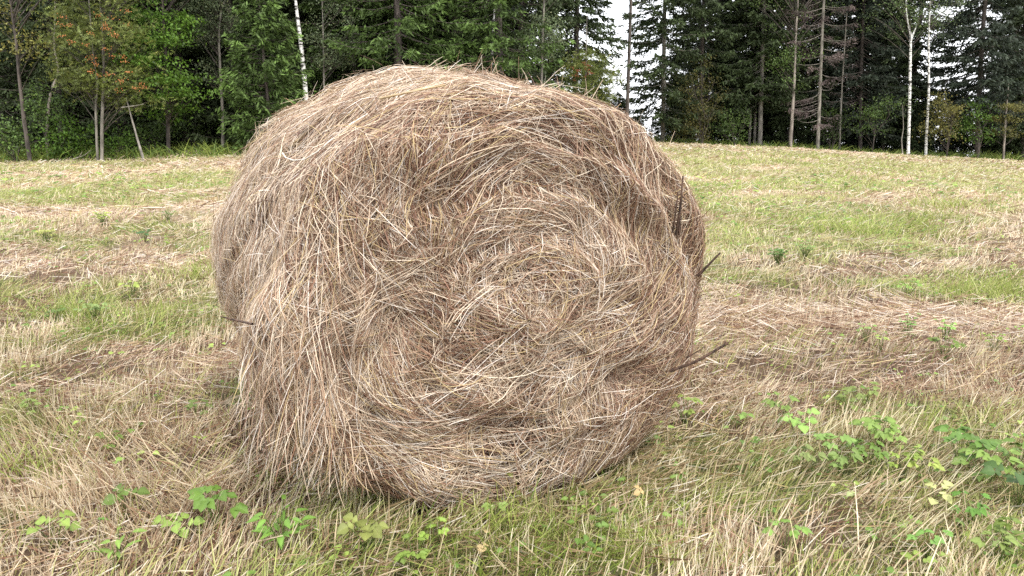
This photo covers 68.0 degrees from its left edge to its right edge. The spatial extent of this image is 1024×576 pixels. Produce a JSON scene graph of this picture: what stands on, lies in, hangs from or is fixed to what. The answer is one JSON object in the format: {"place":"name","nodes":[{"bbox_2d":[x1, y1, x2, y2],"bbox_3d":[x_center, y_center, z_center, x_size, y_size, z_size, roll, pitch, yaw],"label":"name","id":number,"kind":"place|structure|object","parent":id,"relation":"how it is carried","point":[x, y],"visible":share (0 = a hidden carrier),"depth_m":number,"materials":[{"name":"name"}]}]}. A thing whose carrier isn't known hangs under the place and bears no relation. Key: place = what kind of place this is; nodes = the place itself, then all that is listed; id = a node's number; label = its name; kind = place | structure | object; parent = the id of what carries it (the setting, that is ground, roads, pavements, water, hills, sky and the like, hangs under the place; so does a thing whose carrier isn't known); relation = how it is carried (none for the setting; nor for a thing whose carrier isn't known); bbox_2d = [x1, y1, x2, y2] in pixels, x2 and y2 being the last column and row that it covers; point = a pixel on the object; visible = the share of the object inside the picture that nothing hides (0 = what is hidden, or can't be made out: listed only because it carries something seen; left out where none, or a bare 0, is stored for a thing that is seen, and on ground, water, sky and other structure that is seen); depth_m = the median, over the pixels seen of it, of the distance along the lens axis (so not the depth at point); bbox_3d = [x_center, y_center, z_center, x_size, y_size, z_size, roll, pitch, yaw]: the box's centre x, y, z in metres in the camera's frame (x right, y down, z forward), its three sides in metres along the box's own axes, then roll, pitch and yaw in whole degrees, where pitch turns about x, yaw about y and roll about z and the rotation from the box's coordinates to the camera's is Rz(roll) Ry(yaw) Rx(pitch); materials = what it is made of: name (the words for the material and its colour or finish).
{"place":"outdoors","nodes":[
{"label":"outdoors","id":0,"kind":"place"},
{"bbox_2d":[0,141,1023,575],"bbox_3d":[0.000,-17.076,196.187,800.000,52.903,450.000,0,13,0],"label":"ground","id":1,"kind":"structure","parent":0,"point":[752,361],"depth_m":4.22,"materials":[{"name":"green plant"}]},
{"bbox_2d":[0,114,45,161],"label":"shrub","id":2,"kind":"object","parent":1,"relation":"on","point":[13,144],"visible":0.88,"depth_m":19.52,"materials":[{"name":"green plant"}]},
{"bbox_2d":[0,0,61,161],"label":"slender tree","id":3,"kind":"object","parent":1,"relation":"on","point":[19,73],"visible":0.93,"depth_m":18.68,"materials":[{"name":"green plant"}]},
{"bbox_2d":[1,0,82,159],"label":"birch sapling","id":4,"kind":"object","parent":1,"relation":"on","point":[48,102],"visible":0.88,"depth_m":19.54,"materials":[{"name":"green plant"}]},
{"bbox_2d":[0,0,89,149],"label":"spruce tree","id":5,"kind":"object","parent":1,"relation":"on","point":[9,84],"visible":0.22,"depth_m":21.74,"materials":[{"name":"green plant"}]},
{"bbox_2d":[26,509,81,549],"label":"leafy weed","id":6,"kind":"object","parent":1,"relation":"on","point":[65,522],"visible":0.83,"depth_m":2.45,"materials":[{"name":"green plant"}]},
{"bbox_2d":[26,110,105,159],"bbox_3d":[-11.517,-3.812,19.674,1.879,1.568,1.697,-7,15,-28],"label":"shrub","id":7,"kind":"object","parent":1,"relation":"on","point":[63,134],"visible":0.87,"depth_m":19.52,"materials":[{"name":"green plant"}]},
{"bbox_2d":[0,0,145,155],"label":"spruce tree","id":8,"kind":"object","parent":1,"relation":"on","point":[39,73],"visible":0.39,"depth_m":21.10,"materials":[{"name":"green plant"}]},
{"bbox_2d":[1,0,148,144],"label":"spruce tree","id":9,"kind":"object","parent":1,"relation":"on","point":[13,108],"visible":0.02,"depth_m":23.11,"materials":[{"name":"green plant"}]},
{"bbox_2d":[23,0,184,161],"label":"rowan tree","id":10,"kind":"object","parent":1,"relation":"on","point":[76,29],"visible":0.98,"depth_m":18.43,"materials":[{"name":"green plant"}]},
{"bbox_2d":[78,526,145,570],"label":"leafy weed","id":11,"kind":"object","parent":1,"relation":"on","point":[117,544],"visible":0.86,"depth_m":2.35,"materials":[{"name":"green plant"}]},
{"bbox_2d":[33,0,193,150],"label":"spruce tree","id":12,"kind":"object","parent":1,"relation":"on","point":[123,118],"visible":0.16,"depth_m":21.94,"materials":[{"name":"green plant"}]},
{"bbox_2d":[75,121,161,158],"bbox_3d":[-10.285,-3.727,19.908,1.865,1.271,1.647,0,13,0],"label":"shrub","id":13,"kind":"object","parent":1,"relation":"on","point":[120,139],"visible":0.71,"depth_m":19.73,"materials":[{"name":"green plant"}]},
{"bbox_2d":[101,483,149,519],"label":"leafy weed","id":14,"kind":"object","parent":1,"relation":"on","point":[140,491],"visible":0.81,"depth_m":2.63,"materials":[{"name":"green plant"}]},
{"bbox_2d":[112,114,180,152],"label":"shrub","id":15,"kind":"object","parent":1,"relation":"on","point":[155,134],"visible":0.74,"depth_m":20.96,"materials":[{"name":"green plant"}]},
{"bbox_2d":[91,0,227,155],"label":"beech tree","id":16,"kind":"object","parent":1,"relation":"on","point":[164,42],"visible":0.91,"depth_m":19.69,"materials":[{"name":"green plant"}]},
{"bbox_2d":[105,0,250,151],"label":"spruce tree","id":17,"kind":"object","parent":1,"relation":"on","point":[208,111],"visible":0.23,"depth_m":22.76,"materials":[{"name":"green plant"}]},
{"bbox_2d":[152,512,204,544],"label":"leafy weed","id":18,"kind":"object","parent":1,"relation":"on","point":[198,520],"visible":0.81,"depth_m":2.52,"materials":[{"name":"green plant"}]},
{"bbox_2d":[146,93,230,149],"bbox_3d":[-9.591,-4.862,22.552,2.362,1.790,1.788,0,13,0],"label":"shrub","id":19,"kind":"object","parent":1,"relation":"on","point":[188,128],"visible":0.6,"depth_m":22.45,"materials":[{"name":"green plant"}]},
{"bbox_2d":[169,0,254,146],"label":"tree","id":20,"kind":"object","parent":1,"relation":"on","point":[219,3],"visible":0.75,"depth_m":21.10,"materials":[{"name":"green plant"}]},
{"bbox_2d":[187,484,247,532],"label":"leafy weed","id":21,"kind":"object","parent":1,"relation":"on","point":[201,502],"visible":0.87,"depth_m":2.58,"materials":[{"name":"green plant"}]},
{"bbox_2d":[138,0,308,145],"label":"spruce tree","id":22,"kind":"object","parent":1,"relation":"on","point":[223,56],"visible":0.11,"depth_m":23.59,"materials":[{"name":"green plant"}]},
{"bbox_2d":[157,0,309,148],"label":"spruce tree","id":23,"kind":"object","parent":1,"relation":"on","point":[213,117],"visible":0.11,"depth_m":22.76,"materials":[{"name":"green plant"}]},
{"bbox_2d":[209,0,314,151],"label":"young spruce","id":24,"kind":"object","parent":1,"relation":"on","point":[267,76],"visible":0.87,"depth_m":20.34,"materials":[{"name":"green plant"}]},
{"bbox_2d":[207,0,348,101],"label":"spruce tree","id":25,"kind":"object","parent":1,"relation":"on","point":[292,8],"visible":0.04,"depth_m":24.65,"materials":[{"name":"green plant"}]},
{"bbox_2d":[246,494,316,552],"bbox_3d":[-0.762,0.807,2.483,0.194,0.185,0.190,7,15,29],"label":"leafy weed","id":26,"kind":"object","parent":1,"relation":"on","point":[268,532],"visible":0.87,"depth_m":2.48,"materials":[{"name":"green plant"}]},
{"bbox_2d":[294,0,307,102],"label":"birch tree","id":27,"kind":"object","parent":1,"relation":"on","point":[305,87],"visible":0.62,"depth_m":21.48,"materials":[{"name":"white plant"}]},
{"bbox_2d":[296,57,333,102],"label":"young spruce","id":28,"kind":"object","parent":1,"relation":"on","point":[312,86],"visible":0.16,"depth_m":23.21,"materials":[{"name":"green plant"}]},
{"bbox_2d":[292,0,369,92],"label":"grey sapling","id":29,"kind":"object","parent":1,"relation":"on","point":[333,57],"visible":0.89,"depth_m":21.72,"materials":[{"name":"green plant"}]},
{"bbox_2d":[279,0,413,95],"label":"spruce tree","id":30,"kind":"object","parent":1,"relation":"on","point":[328,27],"visible":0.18,"depth_m":23.45,"materials":[{"name":"green plant"}]},
{"bbox_2d":[298,0,418,89],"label":"spruce tree","id":31,"kind":"object","parent":1,"relation":"on","point":[349,66],"visible":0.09,"depth_m":24.47,"materials":[{"name":"green plant"}]},
{"bbox_2d":[337,512,388,555],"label":"leafy weed","id":32,"kind":"object","parent":1,"relation":"on","point":[343,528],"visible":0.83,"depth_m":2.42,"materials":[{"name":"green plant"}]},
{"bbox_2d":[311,0,485,96],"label":"spruce tree","id":33,"kind":"object","parent":1,"relation":"on","point":[396,38],"visible":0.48,"depth_m":21.83,"materials":[{"name":"green plant"}]},
{"bbox_2d":[394,533,429,575],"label":"leafy weed","id":34,"kind":"object","parent":1,"relation":"on","point":[422,554],"visible":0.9,"depth_m":2.34,"materials":[{"name":"green plant"}]},
{"bbox_2d":[355,3,488,71],"bbox_3d":[-2.832,-12.446,24.067,5.007,16.454,5.059,-7,15,-27],"label":"spruce tree","id":35,"kind":"object","parent":1,"relation":"on","point":[403,63],"visible":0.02,"depth_m":23.88,"materials":[{"name":"green plant"}]},
{"bbox_2d":[379,0,536,78],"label":"spruce tree","id":36,"kind":"object","parent":1,"relation":"on","point":[454,41],"visible":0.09,"depth_m":23.30,"materials":[{"name":"green plant"}]},
{"bbox_2d":[201,49,727,512],"bbox_3d":[-0.227,-0.126,3.208,2.054,1.714,1.745,-6,14,-24],"label":"hay bale","id":37,"kind":"object","parent":1,"relation":"on","point":[431,283],"visible":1,"depth_m":2.58,"materials":[{"name":"beige plant"}]},
{"bbox_2d":[408,0,533,80],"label":"spruce tree","id":38,"kind":"object","parent":1,"relation":"on","point":[440,26],"visible":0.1,"depth_m":23.73,"materials":[{"name":"green plant"}]},
{"bbox_2d":[425,0,576,93],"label":"spruce tree","id":39,"kind":"object","parent":1,"relation":"on","point":[496,43],"visible":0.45,"depth_m":22.19,"materials":[{"name":"green plant"}]},
{"bbox_2d":[0,142,1023,575],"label":"stubble","id":40,"kind":"object","parent":1,"relation":"on","point":[730,540],"visible":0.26,"depth_m":3.24,"materials":[{"name":"beige plant"}]},
{"bbox_2d":[0,141,1023,575],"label":"loose hay","id":41,"kind":"object","parent":1,"relation":"on","point":[654,463],"visible":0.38,"depth_m":3.97,"materials":[{"name":"beige plant"}]},
{"bbox_2d":[0,142,1023,414],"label":"windrow hay","id":42,"kind":"object","parent":1,"relation":"on","point":[928,316],"visible":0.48,"depth_m":5.32},
{"bbox_2d":[0,170,1023,575],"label":"clover leaves","id":43,"kind":"object","parent":1,"relation":"on","point":[756,440],"visible":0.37,"depth_m":3.56,"materials":[{"name":"green plant"}]},
{"bbox_2d":[481,0,585,92],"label":"spruce tree","id":44,"kind":"object","parent":1,"relation":"on","point":[537,9],"visible":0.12,"depth_m":27.01,"materials":[{"name":"green plant"}]},
{"bbox_2d":[510,0,583,93],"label":"spruce tree","id":45,"kind":"object","parent":1,"relation":"on","point":[553,70],"visible":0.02,"depth_m":29.07,"materials":[{"name":"green plant"}]},
{"bbox_2d":[516,0,586,84],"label":"birch tree","id":46,"kind":"object","parent":1,"relation":"on","point":[548,34],"visible":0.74,"depth_m":22.83,"materials":[{"name":"green plant"}]},
{"bbox_2d":[531,0,625,94],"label":"spruce tree","id":47,"kind":"object","parent":1,"relation":"on","point":[593,24],"visible":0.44,"depth_m":29.47,"materials":[{"name":"green plant"}]},
{"bbox_2d":[552,23,627,106],"bbox_3d":[2.632,-6.919,26.101,2.614,4.600,2.658,0,13,0],"label":"rowan tree","id":48,"kind":"object","parent":1,"relation":"on","point":[586,73],"visible":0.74,"depth_m":25.84,"materials":[{"name":"green plant"}]},
{"bbox_2d":[601,0,667,116],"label":"spruce tree","id":49,"kind":"object","parent":1,"relation":"on","point":[628,43],"visible":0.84,"depth_m":30.50,"materials":[{"name":"green plant"}]},
{"bbox_2d":[616,0,712,141],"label":"spruce tree","id":50,"kind":"object","parent":1,"relation":"on","point":[659,72],"visible":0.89,"depth_m":31.77,"materials":[{"name":"green plant"}]},
{"bbox_2d":[662,52,730,143],"bbox_3d":[7.782,-7.743,31.675,2.491,3.996,2.463,-10,16,-36],"label":"shrub","id":51,"kind":"object","parent":1,"relation":"on","point":[689,123],"visible":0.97,"depth_m":31.57,"materials":[{"name":"green plant"}]},
{"bbox_2d":[655,0,754,142],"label":"spruce tree","id":52,"kind":"object","parent":1,"relation":"on","point":[722,35],"visible":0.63,"depth_m":33.13,"materials":[{"name":"green plant"}]},
{"bbox_2d":[673,0,758,135],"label":"spruce tree","id":53,"kind":"object","parent":1,"relation":"on","point":[719,16],"visible":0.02,"depth_m":35.68,"materials":[{"name":"green plant"}]},
{"bbox_2d":[707,105,759,144],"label":"shrub","id":54,"kind":"object","parent":1,"relation":"on","point":[729,128],"visible":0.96,"depth_m":32.21,"materials":[{"name":"green plant"}]},
{"bbox_2d":[707,0,801,145],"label":"spruce tree","id":55,"kind":"object","parent":1,"relation":"on","point":[735,14],"visible":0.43,"depth_m":33.37,"materials":[{"name":"green plant"}]},
{"bbox_2d":[719,0,801,144],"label":"spruce tree","id":56,"kind":"object","parent":1,"relation":"on","point":[768,110],"visible":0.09,"depth_m":34.74,"materials":[{"name":"green plant"}]},
{"bbox_2d":[709,0,814,145],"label":"spruce tree","id":57,"kind":"object","parent":1,"relation":"on","point":[755,18],"visible":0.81,"depth_m":32.82,"materials":[{"name":"green plant"}]},
{"bbox_2d":[762,90,811,146],"bbox_3d":[13.200,-7.969,36.091,2.205,3.389,2.160,-1,13,-3],"label":"young spruce","id":58,"kind":"object","parent":1,"relation":"on","point":[780,136],"visible":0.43,"depth_m":35.84,"materials":[{"name":"green plant"}]},
{"bbox_2d":[762,519,812,554],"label":"leafy weed","id":59,"kind":"object","parent":1,"relation":"on","point":[806,530],"visible":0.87,"depth_m":2.53,"materials":[{"name":"green plant"}]},
{"bbox_2d":[746,0,836,143],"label":"spruce tree","id":60,"kind":"object","parent":1,"relation":"on","point":[766,117],"visible":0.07,"depth_m":35.92,"materials":[{"name":"green plant"}]},
{"bbox_2d":[781,407,819,439],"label":"leafy weed","id":61,"kind":"object","parent":1,"relation":"on","point":[802,426],"visible":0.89,"depth_m":3.33,"materials":[{"name":"green plant"}]},
{"bbox_2d":[744,0,858,146],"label":"pale tree","id":62,"kind":"object","parent":1,"relation":"on","point":[785,57],"visible":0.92,"depth_m":31.71,"materials":[{"name":"green plant"}]},
{"bbox_2d":[777,444,828,474],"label":"leafy weed","id":63,"kind":"object","parent":1,"relation":"on","point":[807,456],"visible":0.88,"depth_m":3.03,"materials":[{"name":"green plant"}]},
{"bbox_2d":[759,0,856,146],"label":"spruce tree","id":64,"kind":"object","parent":1,"relation":"on","point":[781,119],"visible":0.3,"depth_m":34.78,"materials":[{"name":"green plant"}]},
{"bbox_2d":[781,0,859,149],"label":"dead spruce","id":65,"kind":"object","parent":1,"relation":"on","point":[818,125],"visible":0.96,"depth_m":31.92,"materials":[{"name":"grey plant"}]},
{"bbox_2d":[801,97,845,148],"bbox_3d":[14.748,-7.710,35.869,2.026,3.114,1.985,-5,14,-19],"label":"young spruce","id":66,"kind":"object","parent":1,"relation":"on","point":[810,141],"visible":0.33,"depth_m":35.70,"materials":[{"name":"green plant"}]},
{"bbox_2d":[804,105,858,148],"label":"shrub","id":67,"kind":"object","parent":1,"relation":"on","point":[830,123],"visible":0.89,"depth_m":33.71,"materials":[{"name":"green plant"}]},
{"bbox_2d":[813,433,859,457],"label":"leafy weed","id":68,"kind":"object","parent":1,"relation":"on","point":[826,436],"visible":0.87,"depth_m":3.08,"materials":[{"name":"green plant"}]},
{"bbox_2d":[824,13,861,148],"bbox_3d":[14.747,-8.939,33.928,1.713,6.304,1.689,7,15,27],"label":"dead spruce","id":69,"kind":"object","parent":1,"relation":"on","point":[841,95],"visible":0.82,"depth_m":33.82,"materials":[{"name":"grey plant"}]},
{"bbox_2d":[826,447,863,480],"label":"leafy weed","id":70,"kind":"object","parent":1,"relation":"on","point":[834,455],"visible":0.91,"depth_m":3.00,"materials":[{"name":"green plant"}]},
{"bbox_2d":[812,0,915,147],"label":"spruce tree","id":71,"kind":"object","parent":1,"relation":"on","point":[886,73],"visible":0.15,"depth_m":35.47,"materials":[{"name":"green plant"}]},
{"bbox_2d":[808,0,921,150],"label":"spruce tree","id":72,"kind":"object","parent":1,"relation":"on","point":[893,51],"visible":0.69,"depth_m":34.11,"materials":[{"name":"green plant"}]},
{"bbox_2d":[850,438,890,476],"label":"leafy weed","id":73,"kind":"object","parent":1,"relation":"on","point":[875,448],"visible":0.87,"depth_m":3.04,"materials":[{"name":"green plant"}]},
{"bbox_2d":[848,415,907,451],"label":"leafy weed","id":74,"kind":"object","parent":1,"relation":"on","point":[872,425],"visible":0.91,"depth_m":3.16,"materials":[{"name":"green plant"}]},
{"bbox_2d":[848,90,909,151],"bbox_3d":[15.382,-6.957,32.138,2.780,2.795,2.319,0,13,0],"label":"shrub","id":75,"kind":"object","parent":1,"relation":"on","point":[874,114],"visible":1,"depth_m":32.04,"materials":[{"name":"green plant"}]},
{"bbox_2d":[841,0,942,151],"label":"spruce tree","id":76,"kind":"object","parent":1,"relation":"on","point":[915,91],"visible":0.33,"depth_m":35.12,"materials":[{"name":"green plant"}]},
{"bbox_2d":[856,0,953,154],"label":"birch tree","id":77,"kind":"object","parent":1,"relation":"on","point":[907,20],"visible":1,"depth_m":31.12,"materials":[{"name":"white plant"}]},
{"bbox_2d":[887,448,924,478],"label":"leafy weed","id":78,"kind":"object","parent":1,"relation":"on","point":[915,456],"visible":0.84,"depth_m":3.01,"materials":[{"name":"green plant"}]},
{"bbox_2d":[891,97,938,155],"bbox_3d":[19.055,-7.404,35.633,1.958,3.072,1.998,-1,13,-5],"label":"young spruce","id":79,"kind":"object","parent":1,"relation":"on","point":[914,138],"visible":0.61,"depth_m":35.43,"materials":[{"name":"green plant"}]},
{"bbox_2d":[903,452,944,485],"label":"leafy weed","id":80,"kind":"object","parent":1,"relation":"on","point":[935,465],"visible":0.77,"depth_m":2.98,"materials":[{"name":"green plant"}]},
{"bbox_2d":[879,0,969,151],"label":"spruce tree","id":81,"kind":"object","parent":1,"relation":"on","point":[914,70],"visible":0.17,"depth_m":36.06,"materials":[{"name":"green plant"}]},
{"bbox_2d":[906,528,952,558],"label":"leafy weed","id":82,"kind":"object","parent":1,"relation":"on","point":[935,540],"visible":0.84,"depth_m":2.51,"materials":[{"name":"green plant"}]},
{"bbox_2d":[900,0,970,154],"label":"birch tree","id":83,"kind":"object","parent":1,"relation":"on","point":[928,93],"visible":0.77,"depth_m":31.57,"materials":[{"name":"white plant"}]},
{"bbox_2d":[925,480,953,511],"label":"leafy weed","id":84,"kind":"object","parent":1,"relation":"on","point":[946,497],"visible":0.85,"depth_m":2.78,"materials":[{"name":"yellow plant"}]},
{"bbox_2d":[912,89,968,155],"bbox_3d":[18.085,-6.855,31.849,2.102,2.986,2.249,9,16,33],"label":"shrub","id":85,"kind":"object","parent":1,"relation":"on","point":[948,112],"visible":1,"depth_m":31.62,"materials":[{"name":"green plant"}]},
{"bbox_2d":[927,91,958,154],"bbox_3d":[21.311,-8.001,37.758,1.995,3.664,1.776,-11,17,-39],"label":"young spruce","id":86,"kind":"object","parent":1,"relation":"on","point":[938,143],"visible":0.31,"depth_m":37.48,"materials":[{"name":"green plant"}]},
{"bbox_2d":[934,88,975,156],"bbox_3d":[22.038,-8.024,37.452,2.219,3.891,2.250,-6,14,-23],"label":"young spruce","id":87,"kind":"object","parent":1,"relation":"on","point":[966,147],"visible":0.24,"depth_m":37.32,"materials":[{"name":"green plant"}]},
{"bbox_2d":[932,424,1003,466],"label":"leafy weed","id":88,"kind":"object","parent":1,"relation":"on","point":[959,436],"visible":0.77,"depth_m":3.07,"materials":[{"name":"green plant"}]},
{"bbox_2d":[950,490,991,527],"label":"leafy weed","id":89,"kind":"object","parent":1,"relation":"on","point":[976,511],"visible":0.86,"depth_m":2.65,"materials":[{"name":"green plant"}]},
{"bbox_2d":[919,0,1023,156],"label":"spruce tree","id":90,"kind":"object","parent":1,"relation":"on","point":[969,16],"visible":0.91,"depth_m":32.68,"materials":[{"name":"green plant"}]},
{"bbox_2d":[946,97,1003,157],"bbox_3d":[19.754,-6.708,32.134,2.674,2.747,1.939,-8,15,-32],"label":"shrub","id":91,"kind":"object","parent":1,"relation":"on","point":[968,121],"visible":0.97,"depth_m":32.00,"materials":[{"name":"green plant"}]},
{"bbox_2d":[951,445,1023,489],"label":"leafy weed","id":92,"kind":"object","parent":1,"relation":"on","point":[980,452],"visible":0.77,"depth_m":2.91,"materials":[{"name":"green plant"}]},
{"bbox_2d":[957,2,1022,154],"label":"spruce tree","id":93,"kind":"object","parent":1,"relation":"on","point":[974,91],"visible":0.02,"depth_m":37.97,"materials":[{"name":"green plant"}]},
{"bbox_2d":[962,0,1023,159],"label":"spruce tree","id":94,"kind":"object","parent":1,"relation":"on","point":[1017,26],"visible":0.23,"depth_m":34.64,"materials":[{"name":"green plant"}]},
{"bbox_2d":[970,528,1021,568],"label":"leafy weed","id":95,"kind":"object","parent":1,"relation":"on","point":[1009,538],"visible":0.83,"depth_m":2.40,"materials":[{"name":"green plant"}]},
{"bbox_2d":[972,84,1023,158],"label":"larch sapling","id":96,"kind":"object","parent":1,"relation":"on","point":[1011,106],"visible":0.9,"depth_m":32.14,"materials":[{"name":"green plant"}]},
{"bbox_2d":[980,460,1023,513],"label":"leafy weed","id":97,"kind":"object","parent":1,"relation":"on","point":[988,469],"visible":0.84,"depth_m":2.78,"materials":[{"name":"green plant"}]},
{"bbox_2d":[981,80,1023,159],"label":"young spruce","id":98,"kind":"object","parent":1,"relation":"on","point":[1011,148],"visible":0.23,"depth_m":35.44,"materials":[{"name":"green plant"}]},
{"bbox_2d":[986,516,1023,546],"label":"leafy weed","id":99,"kind":"object","parent":1,"relation":"on","point":[999,523],"visible":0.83,"depth_m":2.48,"materials":[{"name":"green plant"}]},
{"bbox_2d":[987,437,1023,472],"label":"leafy weed","id":100,"kind":"object","parent":1,"relation":"on","point":[1006,439],"visible":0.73,"depth_m":3.06,"materials":[{"name":"green plant"}]},
{"bbox_2d":[0,133,1023,162],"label":"long grass","id":101,"kind":"structure","parent":0,"point":[179,149],"depth_m":20.86,"materials":[{"name":"green plant"}]},
{"bbox_2d":[527,0,1006,155],"label":"sky","id":102,"kind":"structure","parent":0,"point":[618,7],"materials":[{"name":"white"}]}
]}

